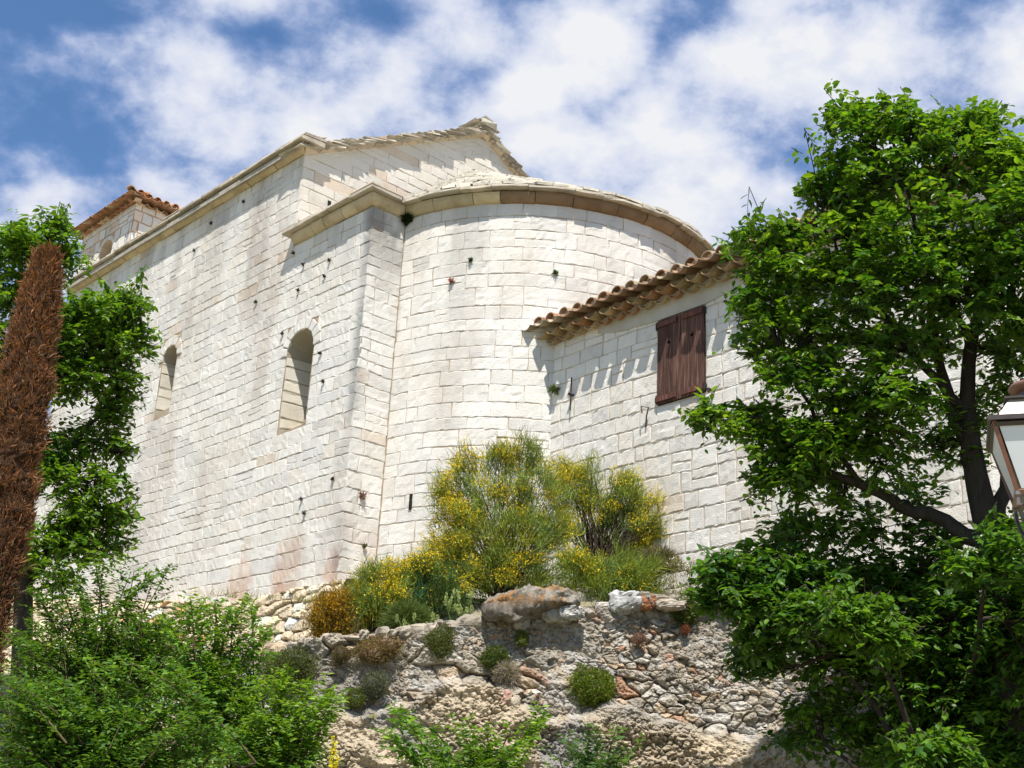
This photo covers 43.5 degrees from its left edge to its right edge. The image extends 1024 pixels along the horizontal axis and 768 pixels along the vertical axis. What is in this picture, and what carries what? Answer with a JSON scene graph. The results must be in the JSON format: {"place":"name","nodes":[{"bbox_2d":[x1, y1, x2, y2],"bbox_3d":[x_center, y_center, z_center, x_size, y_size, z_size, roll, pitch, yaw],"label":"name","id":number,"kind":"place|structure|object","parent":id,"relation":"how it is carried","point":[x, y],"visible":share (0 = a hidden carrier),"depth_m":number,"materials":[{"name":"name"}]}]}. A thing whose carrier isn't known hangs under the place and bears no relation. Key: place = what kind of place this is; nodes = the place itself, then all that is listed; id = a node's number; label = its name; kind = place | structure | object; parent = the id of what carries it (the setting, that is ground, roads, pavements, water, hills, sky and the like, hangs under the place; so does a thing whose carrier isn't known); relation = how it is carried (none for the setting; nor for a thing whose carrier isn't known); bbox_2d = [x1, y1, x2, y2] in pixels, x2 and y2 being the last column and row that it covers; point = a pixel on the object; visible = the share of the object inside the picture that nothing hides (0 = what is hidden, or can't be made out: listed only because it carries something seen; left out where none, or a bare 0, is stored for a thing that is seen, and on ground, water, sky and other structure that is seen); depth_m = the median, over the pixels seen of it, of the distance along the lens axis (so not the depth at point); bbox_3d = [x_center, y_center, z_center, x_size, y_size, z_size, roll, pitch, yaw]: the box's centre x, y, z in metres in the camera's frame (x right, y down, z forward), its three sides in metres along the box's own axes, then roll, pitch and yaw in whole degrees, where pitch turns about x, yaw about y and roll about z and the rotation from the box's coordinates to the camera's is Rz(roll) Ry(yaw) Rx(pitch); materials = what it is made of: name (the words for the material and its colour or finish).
{"place":"outdoors","nodes":[
{"label":"outdoors","id":0,"kind":"place"},
{"bbox_2d":[4,598,594,674],"bbox_3d":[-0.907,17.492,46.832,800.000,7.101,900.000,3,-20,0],"label":"ground","id":1,"kind":"structure","parent":0,"point":[477,610],"depth_m":17.07,"materials":[{"name":"soil"}]},
{"bbox_2d":[0,238,68,693],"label":"cypress","id":2,"kind":"object","parent":1,"relation":"on","point":[26,379],"visible":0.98,"depth_m":10.60,"materials":[{"name":"brown plant"}]},
{"bbox_2d":[0,202,163,727],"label":"leafy tree","id":3,"kind":"object","parent":1,"relation":"on","point":[106,327],"visible":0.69,"depth_m":13.77,"materials":[{"name":"green plant"}]},
{"bbox_2d":[0,557,226,759],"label":"elm shrub","id":4,"kind":"object","parent":1,"relation":"on","point":[90,640],"visible":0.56,"depth_m":8.98,"materials":[{"name":"green plant"}]},
{"bbox_2d":[0,649,256,767],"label":"elm shrub","id":5,"kind":"object","parent":1,"relation":"on","point":[57,740],"visible":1,"depth_m":6.89,"materials":[{"name":"green plant"}]},
{"bbox_2d":[0,578,358,675],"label":"rubble footing","id":6,"kind":"object","parent":1,"relation":"on","point":[284,613],"visible":0.13,"depth_m":20.59,"materials":[{"name":"beige stone"}]},
{"bbox_2d":[144,587,281,767],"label":"elm shrub","id":7,"kind":"object","parent":1,"relation":"on","point":[218,688],"visible":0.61,"depth_m":8.51,"materials":[{"name":"green plant"}]},
{"bbox_2d":[211,662,349,767],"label":"elm shrub","id":8,"kind":"object","parent":1,"relation":"on","point":[278,747],"visible":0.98,"depth_m":7.84,"materials":[{"name":"green plant"}]},
{"bbox_2d":[180,586,448,653],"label":"stone wall","id":9,"kind":"structure","parent":1,"relation":"on","point":[297,598],"depth_m":18.15,"materials":[{"name":"beige stone"}]},
{"bbox_2d":[328,735,339,767],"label":"mullein","id":10,"kind":"object","parent":1,"relation":"on","point":[333,749],"visible":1,"depth_m":7.63,"materials":[{"name":"yellow plant"}]},
{"bbox_2d":[300,580,370,637],"bbox_3d":[-2.254,2.982,16.302,0.928,1.014,1.001,3,-20,0],"label":"broom bush","id":11,"kind":"object","parent":1,"relation":"on","point":[324,617],"visible":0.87,"depth_m":16.16,"materials":[{"name":"orange plant"}]},
{"bbox_2d":[33,115,714,603],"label":"stone church","id":12,"kind":"structure","parent":1,"relation":"on","point":[251,429],"depth_m":22.41,"materials":[{"name":"white stone"}]},
{"bbox_2d":[155,345,176,413],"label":"window","id":13,"kind":"structure","parent":12,"relation":"in","point":[169,364],"depth_m":26.67,"materials":[{"name":"white stone"}]},
{"bbox_2d":[278,329,313,432],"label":"window","id":14,"kind":"structure","parent":12,"relation":"in","point":[293,410],"depth_m":23.01,"materials":[{"name":"white stone"}]},
{"bbox_2d":[359,491,366,499],"bbox_3d":[-2.401,1.795,20.660,0.153,0.160,0.135,16,-24,-32],"label":"valerian","id":15,"kind":"object","parent":12,"relation":"on","point":[362,495],"visible":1,"depth_m":20.64,"materials":[{"name":"red plant"}]},
{"bbox_2d":[400,211,413,225],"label":"moss clump","id":16,"kind":"object","parent":12,"relation":"attached to","point":[407,218],"visible":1,"depth_m":22.58,"materials":[{"name":"green plant"}]},
{"bbox_2d":[328,549,422,630],"bbox_3d":[-1.737,2.738,16.647,1.428,1.251,1.080,3,-20,0],"label":"broom bush","id":17,"kind":"object","parent":1,"relation":"on","point":[373,597],"visible":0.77,"depth_m":16.51,"materials":[{"name":"yellow plant"}]},
{"bbox_2d":[373,597,439,628],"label":"bush","id":18,"kind":"object","parent":1,"relation":"on","point":[406,610],"visible":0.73,"depth_m":16.13,"materials":[{"name":"green plant"}]},
{"bbox_2d":[390,542,478,618],"bbox_3d":[-1.101,2.737,16.952,1.489,1.536,1.320,3,-20,0],"label":"broom bush","id":19,"kind":"object","parent":1,"relation":"on","point":[427,565],"visible":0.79,"depth_m":16.77,"materials":[{"name":"green plant"}]},
{"bbox_2d":[370,701,552,767],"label":"elm shrub","id":20,"kind":"object","parent":1,"relation":"on","point":[447,759],"visible":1,"depth_m":7.10,"materials":[{"name":"green plant"}]},
{"bbox_2d":[417,422,587,602],"bbox_3d":[-0.095,1.845,17.663,2.432,2.551,1.671,3,-20,0],"label":"broom bush","id":21,"kind":"object","parent":1,"relation":"on","point":[507,559],"visible":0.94,"depth_m":17.47,"materials":[{"name":"green plant"}]},
{"bbox_2d":[0,561,1022,767],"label":"terrace wall","id":22,"kind":"structure","parent":1,"relation":"on","point":[678,700],"depth_m":14.60,"materials":[{"name":"beige stone"}]},
{"bbox_2d":[257,644,322,689],"bbox_3d":[-2.550,3.227,14.666,0.725,0.549,0.541,11,-22,-21],"label":"cushion shrub","id":23,"kind":"object","parent":22,"relation":"on","point":[300,661],"visible":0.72,"depth_m":14.57,"materials":[{"name":"green plant"}]},
{"bbox_2d":[331,644,351,666],"bbox_3d":[-1.958,3.126,14.764,0.283,0.262,0.221,3,-20,0],"label":"stonecrop","id":24,"kind":"object","parent":22,"relation":"on","point":[340,654],"visible":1,"depth_m":14.73,"materials":[{"name":"brown plant"}]},
{"bbox_2d":[344,684,367,711],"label":"cushion shrub","id":25,"kind":"object","parent":22,"relation":"on","point":[357,698],"visible":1,"depth_m":14.46,"materials":[{"name":"green plant"}]},
{"bbox_2d":[368,714,377,719],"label":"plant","id":26,"kind":"object","parent":22,"relation":"on","point":[373,716],"visible":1,"depth_m":12.18,"materials":[{"name":"white plant"}]},
{"bbox_2d":[361,667,391,700],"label":"cushion shrub","id":27,"kind":"object","parent":22,"relation":"on","point":[374,683],"visible":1,"depth_m":14.52,"materials":[{"name":"green plant"}]},
{"bbox_2d":[349,632,405,667],"bbox_3d":[-1.544,3.067,14.819,0.659,0.440,0.449,3,-20,0],"label":"stonecrop","id":28,"kind":"object","parent":22,"relation":"on","point":[373,651],"visible":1,"depth_m":14.74,"materials":[{"name":"brown plant"}]},
{"bbox_2d":[395,611,439,625],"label":"spurge plant","id":29,"kind":"object","parent":22,"relation":"on","point":[414,616],"visible":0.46,"depth_m":15.48,"materials":[{"name":"green plant"}]},
{"bbox_2d":[422,621,457,663],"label":"cushion shrub","id":30,"kind":"object","parent":22,"relation":"on","point":[438,640],"visible":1,"depth_m":14.82,"materials":[{"name":"green plant"}]},
{"bbox_2d":[443,588,474,620],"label":"spurge plant","id":31,"kind":"object","parent":22,"relation":"on","point":[458,609],"visible":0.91,"depth_m":15.54,"materials":[{"name":"green plant"}]},
{"bbox_2d":[476,643,509,671],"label":"cushion shrub","id":32,"kind":"object","parent":22,"relation":"on","point":[492,657],"visible":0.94,"depth_m":14.75,"materials":[{"name":"green plant"}]},
{"bbox_2d":[500,689,512,704],"bbox_3d":[-0.067,3.567,14.558,0.149,0.216,0.140,3,-20,0],"label":"stone","id":33,"kind":"object","parent":22,"relation":"on","point":[508,693],"visible":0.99,"depth_m":14.52,"materials":[{"name":"pink stone"}]},
{"bbox_2d":[490,657,525,688],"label":"dry tuft","id":34,"kind":"object","parent":22,"relation":"hanging from","point":[507,672],"visible":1,"depth_m":14.65,"materials":[{"name":"beige plant"}]},
{"bbox_2d":[510,694,520,705],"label":"stone","id":35,"kind":"object","parent":22,"relation":"on","point":[515,699],"visible":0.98,"depth_m":14.48,"materials":[{"name":"beige stone"}]},
{"bbox_2d":[513,619,529,630],"bbox_3d":[0.102,2.789,14.982,0.201,0.172,0.178,11,-22,-20],"label":"stone","id":36,"kind":"object","parent":22,"relation":"on","point":[523,626],"visible":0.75,"depth_m":14.92,"materials":[{"name":"grey stone"}]},
{"bbox_2d":[514,630,529,647],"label":"cushion shrub","id":37,"kind":"object","parent":22,"relation":"on","point":[522,638],"visible":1,"depth_m":14.90,"materials":[{"name":"green plant"}]},
{"bbox_2d":[481,583,580,624],"bbox_3d":[0.223,2.638,15.186,1.170,0.492,0.732,3,-20,0],"label":"boulder","id":38,"kind":"object","parent":22,"relation":"on","point":[526,603],"visible":0.9,"depth_m":14.92,"materials":[{"name":"grey stone"}]},
{"bbox_2d":[542,608,571,623],"bbox_3d":[0.529,2.717,15.100,0.407,0.211,0.285,3,-20,0],"label":"stone","id":39,"kind":"object","parent":22,"relation":"on","point":[552,615],"visible":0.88,"depth_m":14.98,"materials":[{"name":"grey stone"}]},
{"bbox_2d":[559,605,584,620],"bbox_3d":[0.700,2.675,15.001,0.309,0.167,0.212,-3,-21,15],"label":"stone","id":40,"kind":"object","parent":22,"relation":"on","point":[573,612],"visible":1,"depth_m":14.92,"materials":[{"name":"grey stone"}]},
{"bbox_2d":[564,662,618,708],"bbox_3d":[0.908,3.438,14.630,0.638,0.542,0.440,3,-20,0],"label":"cushion shrub","id":41,"kind":"object","parent":22,"relation":"on","point":[592,687],"visible":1,"depth_m":14.56,"materials":[{"name":"green plant"}]},
{"bbox_2d":[604,724,627,742],"bbox_3d":[1.163,3.940,14.350,0.518,0.414,0.376,3,-20,0],"label":"stonecrop","id":42,"kind":"object","parent":22,"relation":"attached to","point":[613,732],"visible":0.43,"depth_m":14.26,"materials":[{"name":"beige plant"}]},
{"bbox_2d":[607,589,643,614],"bbox_3d":[1.353,2.584,15.190,0.439,0.297,0.279,-4,-22,19],"label":"stone","id":43,"kind":"object","parent":22,"relation":"on","point":[624,603],"visible":1,"depth_m":15.09,"materials":[{"name":"grey stone"}]},
{"bbox_2d":[631,632,648,647],"bbox_3d":[1.488,2.973,14.942,0.220,0.200,0.163,3,-20,0],"label":"stonecrop","id":44,"kind":"object","parent":22,"relation":"on","point":[639,638],"visible":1,"depth_m":14.92,"materials":[{"name":"brown plant"}]},
{"bbox_2d":[639,593,656,610],"bbox_3d":[1.585,2.578,15.187,0.272,0.215,0.220,3,-20,0],"label":"stone","id":45,"kind":"object","parent":22,"relation":"on","point":[649,604],"visible":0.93,"depth_m":15.10,"materials":[{"name":"orange stone"}]},
{"bbox_2d":[655,599,687,611],"bbox_3d":[1.874,2.611,15.149,0.469,0.141,0.271,-2,-21,14],"label":"stone","id":46,"kind":"object","parent":22,"relation":"on","point":[666,605],"visible":0.98,"depth_m":15.05,"materials":[{"name":"beige stone"}]},
{"bbox_2d":[650,556,695,595],"bbox_3d":[2.059,2.540,16.637,0.687,0.697,0.316,3,-20,0],"label":"white flower patch","id":47,"kind":"object","parent":22,"relation":"on","point":[673,563],"visible":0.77,"depth_m":16.66,"materials":[{"name":"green plant"}]},
{"bbox_2d":[669,591,700,626],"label":"cushion shrub","id":48,"kind":"object","parent":22,"relation":"on","point":[684,616],"visible":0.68,"depth_m":15.11,"materials":[{"name":"green plant"}]},
{"bbox_2d":[679,622,690,636],"bbox_3d":[2.031,2.875,15.041,0.145,0.189,0.135,3,-20,0],"label":"stonecrop","id":49,"kind":"object","parent":22,"relation":"on","point":[685,629],"visible":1,"depth_m":15.02,"materials":[{"name":"red plant"}]},
{"bbox_2d":[536,723,645,767],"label":"elm shrub","id":50,"kind":"object","parent":1,"relation":"on","point":[609,761],"visible":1,"depth_m":7.50,"materials":[{"name":"green plant"}]},
{"bbox_2d":[546,447,673,576],"bbox_3d":[1.387,1.841,18.365,1.979,1.914,0.922,1,-21,6],"label":"broom bush","id":51,"kind":"object","parent":1,"relation":"on","point":[624,490],"visible":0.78,"depth_m":18.28,"materials":[{"name":"green plant"}]},
{"bbox_2d":[548,536,678,607],"bbox_3d":[1.324,2.498,16.757,1.801,0.980,1.097,3,-20,0],"label":"broom bush","id":52,"kind":"object","parent":1,"relation":"on","point":[628,573],"visible":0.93,"depth_m":16.57,"materials":[{"name":"green plant"}]},
{"bbox_2d":[522,155,1023,601],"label":"stone house","id":53,"kind":"structure","parent":1,"relation":"on","point":[636,363],"depth_m":18.61,"materials":[{"name":"white stone"}]},
{"bbox_2d":[548,383,558,395],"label":"wall weed","id":54,"kind":"object","parent":53,"relation":"attached to","point":[553,389],"depth_m":20.64,"materials":[{"name":"green plant"}]},
{"bbox_2d":[671,79,1023,738],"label":"leafy tree","id":55,"kind":"object","parent":1,"relation":"on","point":[805,453],"visible":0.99,"depth_m":12.29,"materials":[{"name":"green plant"}]},
{"bbox_2d":[678,498,1023,767],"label":"hazel thicket","id":56,"kind":"object","parent":1,"relation":"on","point":[955,720],"visible":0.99,"depth_m":11.71,"materials":[{"name":"green plant"}]},
{"bbox_2d":[986,379,1023,537],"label":"street lantern","id":57,"kind":"object","parent":1,"relation":"on","point":[1005,439],"visible":1,"depth_m":5.70,"materials":[{"name":"white metal"}]},
{"bbox_2d":[0,0,1023,499],"label":"sky","id":58,"kind":"structure","parent":0,"point":[681,108],"materials":[{"name":"blue"}]},
{"bbox_2d":[624,529,655,556],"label":"broom bush","id":59,"kind":"object","parent":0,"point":[640,544],"visible":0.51,"depth_m":18.19,"materials":[{"name":"green plant"}]},
{"bbox_2d":[649,519,669,546],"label":"broom bush","id":60,"kind":"object","parent":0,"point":[660,536],"visible":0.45,"depth_m":18.13,"materials":[{"name":"green plant"}]},
{"bbox_2d":[636,541,683,577],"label":"heath bush","id":61,"kind":"object","parent":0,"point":[667,553],"visible":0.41,"depth_m":17.07,"materials":[{"name":"green plant"}]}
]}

